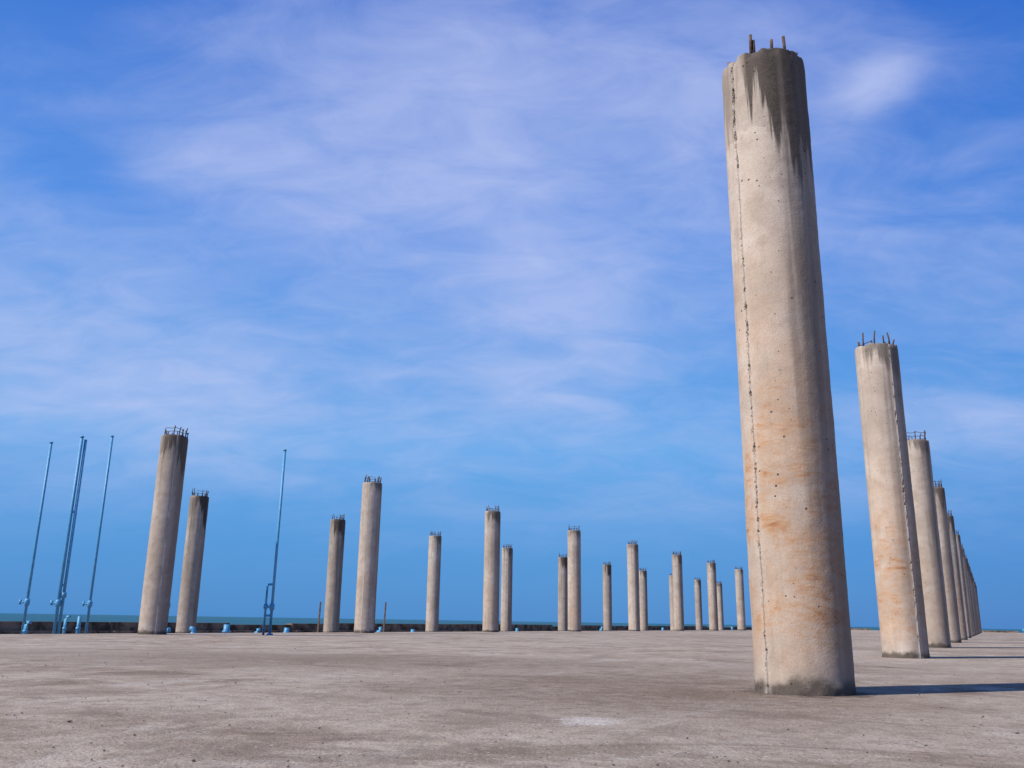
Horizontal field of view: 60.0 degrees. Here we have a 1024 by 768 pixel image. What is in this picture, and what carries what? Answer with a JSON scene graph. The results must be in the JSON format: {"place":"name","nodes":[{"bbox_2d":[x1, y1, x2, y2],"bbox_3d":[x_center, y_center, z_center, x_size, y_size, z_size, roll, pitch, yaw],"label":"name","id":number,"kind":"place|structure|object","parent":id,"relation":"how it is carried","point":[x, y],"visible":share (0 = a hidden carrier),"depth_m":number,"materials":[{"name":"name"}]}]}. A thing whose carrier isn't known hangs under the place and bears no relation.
{"place":"outdoors","nodes":[
{"label":"outdoors","id":0,"kind":"place"},
{"bbox_2d":[106,630,669,633],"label":"pavement","id":1,"kind":"structure","parent":0,"point":[292,632],"depth_m":43.93,"materials":[{"name":"concrete"}]},
{"bbox_2d":[22,620,31,633],"bbox_3d":[-12.822,6.507,23.388,0.216,0.546,0.180,1,-15,0],"label":"blue pipe stub","id":2,"kind":"object","parent":1,"relation":"on","point":[25,630],"visible":0.69,"depth_m":23.38,"materials":[{"name":"paint"}]},
{"bbox_2d":[19,442,52,633],"bbox_3d":[-13.397,4.329,24.872,0.295,5.502,0.182,1,-15,0],"label":"blue standpipe","id":3,"kind":"object","parent":1,"relation":"on","point":[26,601],"visible":0.8,"depth_m":24.81,"materials":[{"name":"metal"}]},
{"bbox_2d":[62,615,70,633],"bbox_3d":[-12.174,6.649,24.172,0.197,0.697,0.144,1,-15,0],"label":"blue pipe stub","id":4,"kind":"object","parent":1,"relation":"on","point":[64,628],"visible":0.67,"depth_m":24.17,"materials":[{"name":"paint"}]},
{"bbox_2d":[50,436,86,633],"bbox_3d":[-12.928,4.394,25.783,0.379,5.862,0.216,11,-18,-32],"label":"blue standpipe","id":5,"kind":"object","parent":1,"relation":"on","point":[58,602],"visible":0.84,"depth_m":25.73,"materials":[{"name":"metal"}]},
{"bbox_2d":[75,616,81,633],"bbox_3d":[-12.062,6.795,24.640,0.171,0.660,0.180,1,-15,0],"label":"blue pipe stub","id":6,"kind":"object","parent":1,"relation":"on","point":[78,628],"visible":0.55,"depth_m":24.63,"materials":[{"name":"paint"}]},
{"bbox_2d":[82,435,113,633],"bbox_3d":[-12.490,4.534,26.684,0.295,6.072,0.182,1,-15,0],"label":"blue standpipe","id":7,"kind":"object","parent":1,"relation":"on","point":[89,603],"visible":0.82,"depth_m":26.60,"materials":[{"name":"metal"}]},
{"bbox_2d":[189,626,196,632],"bbox_3d":[-10.005,7.807,27.806,0.254,0.405,0.252,1,-15,0],"label":"blue pipe stub","id":8,"kind":"object","parent":1,"relation":"on","point":[192,629],"visible":0.45,"depth_m":27.78,"materials":[{"name":"paint"}]},
{"bbox_2d":[222,624,230,632],"bbox_3d":[-9.350,8.111,29.011,0.342,0.460,0.360,1,-15,0],"label":"blue pipe stub","id":9,"kind":"object","parent":1,"relation":"on","point":[226,629],"visible":0.55,"depth_m":28.96,"materials":[{"name":"paint"}]},
{"bbox_2d":[317,602,320,631],"bbox_3d":[-7.799,9.478,35.749,0.200,1.352,0.240,-7,-17,27],"label":"timber stake","id":10,"kind":"object","parent":1,"relation":"on","point":[319,617],"visible":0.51,"depth_m":35.73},
{"bbox_2d":[383,602,386,631],"bbox_3d":[-5.759,10.585,39.955,0.200,1.452,0.240,-7,-17,27],"label":"timber stake","id":11,"kind":"object","parent":1,"relation":"on","point":[384,618],"visible":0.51,"depth_m":39.94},
{"bbox_2d":[0,613,1022,632],"bbox_3d":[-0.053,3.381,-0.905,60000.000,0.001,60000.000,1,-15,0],"label":"sea","id":12,"kind":"structure","parent":0,"point":[135,618],"depth_m":1255.77,"materials":[{"name":"liquid"}]},
{"bbox_2d":[0,630,1023,767],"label":"ground","id":13,"kind":"structure","parent":0,"point":[529,717],"depth_m":5.54,"materials":[{"name":"concrete"}]},
{"bbox_2d":[138,425,187,634],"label":"concrete column","id":14,"kind":"structure","parent":13,"relation":"on","point":[158,576],"depth_m":24.75,"materials":[{"name":"grey concrete"}]},
{"bbox_2d":[175,488,208,632],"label":"concrete column","id":15,"kind":"structure","parent":13,"relation":"on","point":[192,566],"depth_m":36.00,"materials":[{"name":"grey concrete"}]},
{"bbox_2d":[262,449,286,634],"bbox_3d":[-7.134,4.687,26.666,0.351,5.515,0.192,1,-15,0],"label":"blue standpipe","id":16,"kind":"object","parent":13,"relation":"on","point":[271,606],"visible":0.95,"depth_m":26.36,"materials":[{"name":"metal"}]},
{"bbox_2d":[323,514,345,631],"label":"concrete column","id":17,"kind":"structure","parent":13,"relation":"on","point":[334,577],"depth_m":43.84,"materials":[{"name":"grey concrete"}]},
{"bbox_2d":[354,475,381,632],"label":"concrete column","id":18,"kind":"structure","parent":13,"relation":"on","point":[366,588],"depth_m":32.97,"materials":[{"name":"grey concrete"}]},
{"bbox_2d":[0,621,751,633],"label":"sea parapet","id":19,"kind":"structure","parent":13,"relation":"on","point":[34,627],"depth_m":42.55,"materials":[{"name":"concrete"}]},
{"bbox_2d":[425,531,441,631],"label":"concrete column","id":20,"kind":"structure","parent":13,"relation":"on","point":[433,588],"depth_m":51.68,"materials":[{"name":"beige concrete"}]},
{"bbox_2d":[482,505,500,631],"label":"concrete column","id":21,"kind":"structure","parent":13,"relation":"on","point":[491,574],"depth_m":41.20,"materials":[{"name":"grey concrete"}]},
{"bbox_2d":[501,544,512,630],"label":"concrete column","id":22,"kind":"structure","parent":13,"relation":"on","point":[506,588],"depth_m":59.53,"materials":[{"name":"beige concrete"}]},
{"bbox_2d":[1,638,1019,767],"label":"pebbles","id":23,"kind":"object","parent":13,"relation":"on","point":[657,764],"visible":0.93,"depth_m":4.94,"materials":[{"name":"stone"}]},
{"bbox_2d":[558,553,567,630],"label":"concrete column","id":24,"kind":"structure","parent":13,"relation":"on","point":[562,593],"depth_m":67.38,"materials":[{"name":"beige concrete"}]},
{"bbox_2d":[567,525,580,631],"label":"concrete column","id":25,"kind":"structure","parent":13,"relation":"on","point":[574,580],"depth_m":49.45,"materials":[{"name":"grey concrete"}]},
{"bbox_2d":[603,562,611,630],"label":"concrete column","id":26,"kind":"structure","parent":13,"relation":"on","point":[607,601],"depth_m":75.21,"materials":[{"name":"beige concrete"}]},
{"bbox_2d":[627,540,639,630],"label":"concrete column","id":27,"kind":"structure","parent":13,"relation":"on","point":[633,589],"depth_m":57.67,"materials":[{"name":"beige concrete"}]},
{"bbox_2d":[639,568,647,630],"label":"concrete column","id":28,"kind":"structure","parent":13,"relation":"on","point":[643,599],"depth_m":83.06,"materials":[{"name":"beige concrete"}]},
{"bbox_2d":[669,573,673,630],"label":"concrete column","id":29,"kind":"structure","parent":13,"relation":"on","point":[671,602],"depth_m":90.96,"materials":[{"name":"beige concrete"}]},
{"bbox_2d":[672,551,683,630],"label":"concrete column","id":30,"kind":"structure","parent":13,"relation":"on","point":[678,606],"depth_m":65.92,"materials":[{"name":"beige concrete"}]},
{"bbox_2d":[694,577,702,629],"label":"concrete column","id":31,"kind":"structure","parent":13,"relation":"on","point":[698,605],"depth_m":98.79,"materials":[{"name":"beige concrete"}]},
{"bbox_2d":[707,559,718,630],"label":"concrete column","id":32,"kind":"structure","parent":13,"relation":"on","point":[712,596],"depth_m":74.16,"materials":[{"name":"beige concrete"}]},
{"bbox_2d":[716,581,723,629],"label":"concrete column","id":33,"kind":"structure","parent":13,"relation":"on","point":[720,607],"depth_m":106.60,"materials":[{"name":"beige concrete"}]},
{"bbox_2d":[735,566,745,629],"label":"concrete column","id":34,"kind":"structure","parent":13,"relation":"on","point":[740,601],"depth_m":82.39,"materials":[{"name":"beige concrete"}]},
{"bbox_2d":[722,34,856,695],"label":"concrete column","id":35,"kind":"structure","parent":13,"relation":"on","point":[801,629],"depth_m":7.24,"materials":[{"name":"beige concrete"}]},
{"bbox_2d":[855,331,929,658],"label":"concrete column","id":36,"kind":"structure","parent":13,"relation":"on","point":[900,602],"depth_m":15.54,"materials":[{"name":"beige concrete"}]},
{"bbox_2d":[907,430,951,647],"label":"concrete column","id":37,"kind":"structure","parent":13,"relation":"on","point":[935,602],"depth_m":23.75,"materials":[{"name":"beige concrete"}]},
{"bbox_2d":[851,628,1017,632],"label":"end parapet","id":38,"kind":"structure","parent":13,"relation":"on","point":[982,630],"depth_m":127.69,"materials":[{"name":"concrete"}]},
{"bbox_2d":[933,479,961,642],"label":"concrete column","id":39,"kind":"structure","parent":13,"relation":"on","point":[948,573],"depth_m":31.97,"materials":[{"name":"beige concrete"}]},
{"bbox_2d":[947,510,967,639],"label":"concrete column","id":40,"kind":"structure","parent":13,"relation":"on","point":[960,604],"depth_m":40.19,"materials":[{"name":"grey concrete"}]},
{"bbox_2d":[955,530,971,637],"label":"concrete column","id":41,"kind":"structure","parent":13,"relation":"on","point":[962,576],"depth_m":48.46,"materials":[{"name":"beige concrete"}]},
{"bbox_2d":[961,543,973,636],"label":"concrete column","id":42,"kind":"structure","parent":13,"relation":"on","point":[968,595],"depth_m":56.67,"materials":[{"name":"beige concrete"}]},
{"bbox_2d":[965,556,976,635],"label":"concrete column","id":43,"kind":"structure","parent":13,"relation":"on","point":[970,592],"depth_m":64.94,"materials":[{"name":"beige concrete"}]},
{"bbox_2d":[968,563,977,634],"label":"concrete column","id":44,"kind":"structure","parent":13,"relation":"on","point":[973,600],"depth_m":73.16,"materials":[{"name":"beige concrete"}]},
{"bbox_2d":[971,572,978,633],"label":"concrete column","id":45,"kind":"structure","parent":13,"relation":"on","point":[975,602],"depth_m":81.41,"materials":[{"name":"beige concrete"}]},
{"bbox_2d":[973,577,979,633],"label":"concrete column","id":46,"kind":"structure","parent":13,"relation":"on","point":[976,605],"depth_m":89.65,"materials":[{"name":"beige concrete"}]},
{"bbox_2d":[974,581,980,632],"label":"concrete column","id":47,"kind":"structure","parent":13,"relation":"on","point":[977,607],"depth_m":97.88,"materials":[{"name":"beige concrete"}]},
{"bbox_2d":[976,586,981,632],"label":"concrete column","id":48,"kind":"structure","parent":13,"relation":"on","point":[978,608],"depth_m":106.11,"materials":[{"name":"beige concrete"}]},
{"bbox_2d":[0,0,1023,628],"label":"sky","id":49,"kind":"structure","parent":0,"point":[467,257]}
]}

